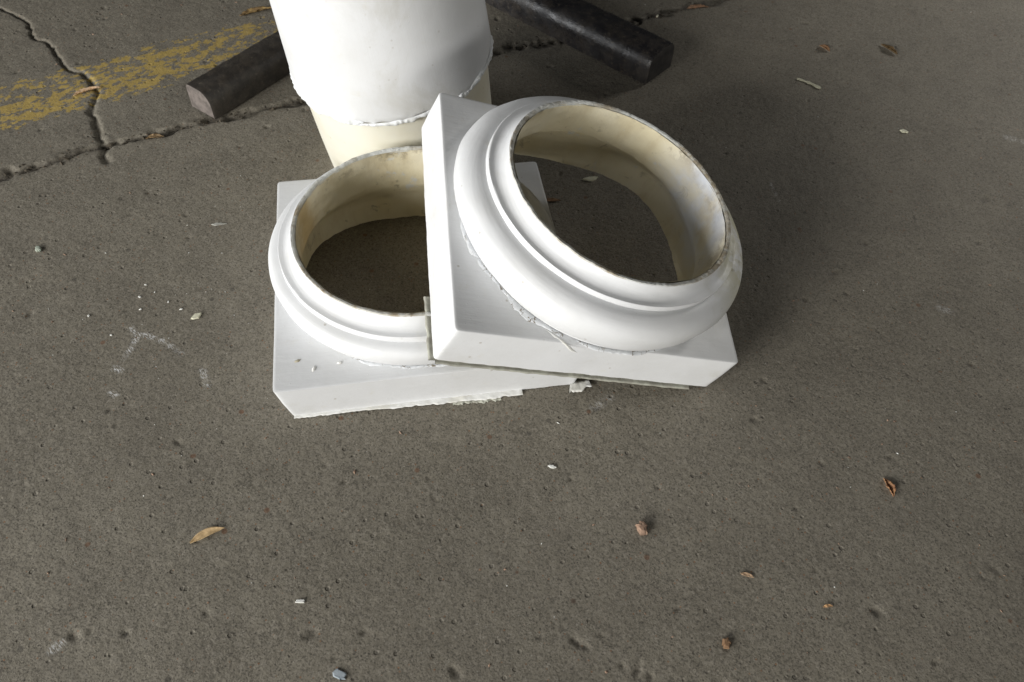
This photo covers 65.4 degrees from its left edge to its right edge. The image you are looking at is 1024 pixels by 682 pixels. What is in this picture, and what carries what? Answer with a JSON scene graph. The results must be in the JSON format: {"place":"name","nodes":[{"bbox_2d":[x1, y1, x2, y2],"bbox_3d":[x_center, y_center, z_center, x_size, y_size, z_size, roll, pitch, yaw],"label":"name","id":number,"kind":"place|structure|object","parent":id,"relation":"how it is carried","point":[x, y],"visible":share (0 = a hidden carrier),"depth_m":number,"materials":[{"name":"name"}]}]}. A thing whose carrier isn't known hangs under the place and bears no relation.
{"place":"outdoors","nodes":[
{"label":"outdoors","id":0,"kind":"place"},
{"bbox_2d":[4,0,728,177],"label":"joint dirt","id":1,"kind":"structure","parent":0,"point":[230,114],"depth_m":1.40,"materials":[{"name":"soil"}]},
{"bbox_2d":[0,0,1023,681],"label":"ground","id":2,"kind":"structure","parent":0,"point":[440,506],"depth_m":1.06,"materials":[{"name":"concrete"}]},
{"bbox_2d":[35,246,40,251],"bbox_3d":[-0.716,-0.139,1.205,0.008,0.004,0.012,-8,53,-9],"label":"paint chip","id":3,"kind":"object","parent":2,"relation":"on","point":[37,248],"visible":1,"depth_m":1.20,"materials":[{"name":"white paint"}]},
{"bbox_2d":[73,86,100,95],"bbox_3d":[-0.772,-0.455,1.446,0.050,0.004,0.012,-26,58,-21],"label":"dry leaf","id":4,"kind":"object","parent":2,"relation":"on","point":[82,90],"visible":1,"depth_m":1.45,"materials":[{"name":"brown plant"}]},
{"bbox_2d":[145,133,163,138],"bbox_3d":[-0.616,-0.353,1.373,0.030,0.005,0.014,-6,53,-7],"label":"dry leaf","id":5,"kind":"object","parent":2,"relation":"on","point":[155,135],"visible":1,"depth_m":1.37,"materials":[{"name":"brown plant"}]},
{"bbox_2d":[190,312,200,319],"bbox_3d":[-0.451,-0.036,1.137,0.016,0.003,0.011,-11,53,-11],"label":"paint chip","id":6,"kind":"object","parent":2,"relation":"on","point":[196,316],"visible":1,"depth_m":1.14,"materials":[{"name":"white paint"}]},
{"bbox_2d":[190,527,224,542],"bbox_3d":[-0.359,0.226,0.938,0.041,0.004,0.011,-21,56,-18],"label":"dry leaf","id":7,"kind":"object","parent":2,"relation":"on","point":[204,533],"visible":1,"depth_m":0.94,"materials":[{"name":"beige plant"}]},
{"bbox_2d":[211,222,226,225],"bbox_3d":[-0.460,-0.184,1.253,0.026,0.002,0.008,-4,52,-5],"label":"paint chip","id":8,"kind":"object","parent":2,"relation":"on","point":[217,224],"visible":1,"depth_m":1.25,"materials":[{"name":"white paint"}]},
{"bbox_2d":[186,31,289,118],"bbox_3d":[-0.367,-0.616,1.557,0.063,0.052,0.621,31,57,20],"label":"metal bar","id":9,"kind":"object","parent":2,"relation":"on","point":[223,88],"visible":0.52,"depth_m":1.43,"materials":[{"name":"brown metal"}]},
{"bbox_2d":[240,6,270,15],"bbox_3d":[-0.522,-0.675,1.626,0.070,0.006,0.017,-20,56,-17],"label":"dry leaf","id":10,"kind":"object","parent":2,"relation":"on","point":[253,10],"visible":0.94,"depth_m":1.63,"materials":[{"name":"brown plant"}]},
{"bbox_2d":[295,599,304,602],"bbox_3d":[-0.238,0.292,0.893,0.011,0.002,0.004,-1,52,-4],"label":"paint chip","id":11,"kind":"object","parent":2,"relation":"on","point":[300,601],"visible":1,"depth_m":0.89,"materials":[{"name":"white paint"}]},
{"bbox_2d":[332,668,345,679],"bbox_3d":[-0.183,0.355,0.847,0.016,0.002,0.010,28,56,18],"label":"paint chip","id":12,"kind":"object","parent":2,"relation":"on","point":[339,674],"visible":1,"depth_m":0.85,"materials":[{"name":"grey paint"}]},
{"bbox_2d":[269,0,493,167],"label":"column","id":13,"kind":"structure","parent":2,"relation":"on","point":[368,76],"depth_m":1.08,"materials":[{"name":"white paint"}]},
{"bbox_2d":[268,146,591,418],"bbox_3d":[-0.124,-0.110,1.118,0.413,0.148,0.402,-6,53,-7],"label":"column base","id":14,"kind":"object","parent":2,"relation":"on","point":[334,354],"visible":0.6,"depth_m":1.03,"materials":[{"name":"white paint"}]},
{"bbox_2d":[30,4,956,616],"bbox_3d":[0.014,-0.233,1.316,2.196,0.008,1.614,3,52,0],"label":"pale grit","id":15,"kind":"object","parent":2,"relation":"on","point":[236,376],"visible":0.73,"depth_m":1.08,"materials":[{"name":"paint"}]},
{"bbox_2d":[0,0,1017,676],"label":"brown grit","id":16,"kind":"object","parent":2,"relation":"on","point":[622,454],"visible":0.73,"depth_m":1.04,"materials":[{"name":"stone"}]},
{"bbox_2d":[547,198,560,200],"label":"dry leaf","id":17,"kind":"object","parent":2,"relation":"on","point":[551,199],"visible":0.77,"depth_m":1.31,"materials":[{"name":"brown plant"}]},
{"bbox_2d":[485,0,673,83],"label":"metal bar","id":18,"kind":"object","parent":2,"relation":"on","point":[628,48],"visible":1,"depth_m":1.55,"materials":[{"name":"black metal"}]},
{"bbox_2d":[422,93,741,388],"bbox_3d":[0.106,-0.161,1.040,0.417,0.173,0.403,6,61,-23],"label":"column base","id":19,"kind":"object","parent":2,"relation":"on","point":[517,283],"visible":1,"depth_m":0.96,"materials":[{"name":"paint"}]},
{"bbox_2d":[582,176,597,180],"bbox_3d":[0.133,-0.274,1.348,0.030,0.003,0.011,-6,53,-7],"label":"paint chip","id":20,"kind":"object","parent":2,"relation":"on","point":[592,178],"visible":1,"depth_m":1.35,"materials":[{"name":"white paint"}]},
{"bbox_2d":[635,521,646,535],"bbox_3d":[0.157,0.225,0.959,0.014,0.009,0.018,-24,57,-19],"label":"pebble","id":21,"kind":"object","parent":2,"relation":"on","point":[641,526],"visible":1,"depth_m":0.96,"materials":[{"name":"brown stone"}]},
{"bbox_2d":[686,4,707,8],"bbox_3d":[0.396,-0.715,1.704,0.050,0.004,0.012,-7,53,-8],"label":"dry leaf","id":22,"kind":"object","parent":2,"relation":"on","point":[695,6],"visible":1,"depth_m":1.71,"materials":[{"name":"brown plant"}]},
{"bbox_2d":[722,638,730,648],"bbox_3d":[0.237,0.334,0.881,0.010,0.005,0.014,11,53,6],"label":"pebble","id":23,"kind":"object","parent":2,"relation":"on","point":[726,642],"visible":1,"depth_m":0.88,"materials":[{"name":"beige stone"}]},
{"bbox_2d":[741,572,753,577],"bbox_3d":[0.275,0.273,0.931,0.016,0.002,0.005,17,53,10],"label":"dry leaf","id":24,"kind":"object","parent":2,"relation":"on","point":[747,574],"visible":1,"depth_m":0.93,"materials":[{"name":"brown plant"}]},
{"bbox_2d":[797,78,820,88],"bbox_3d":[0.575,-0.499,1.542,0.050,0.003,0.010,34,58,22],"label":"splinter","id":25,"kind":"object","parent":2,"relation":"on","point":[813,84],"visible":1,"depth_m":1.54,"materials":[{"name":"beige wood"}]},
{"bbox_2d":[819,44,829,50],"bbox_3d":[0.636,-0.596,1.618,0.012,0.005,0.026,-29,59,-22],"label":"dry leaf","id":26,"kind":"object","parent":2,"relation":"on","point":[824,46],"visible":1,"depth_m":1.62,"materials":[{"name":"brown plant"}]},
{"bbox_2d":[883,478,895,496],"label":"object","id":27,"kind":"object","parent":2,"relation":"on","point":[890,485],"visible":1,"depth_m":1.01,"materials":[{"name":"brown plant"}]},
{"bbox_2d":[881,44,897,54],"bbox_3d":[0.771,-0.596,1.624,0.015,0.006,0.044,-23,57,-19],"label":"dry leaf","id":28,"kind":"object","parent":2,"relation":"on","point":[890,48],"visible":1,"depth_m":1.62,"materials":[{"name":"brown plant"}]}
]}

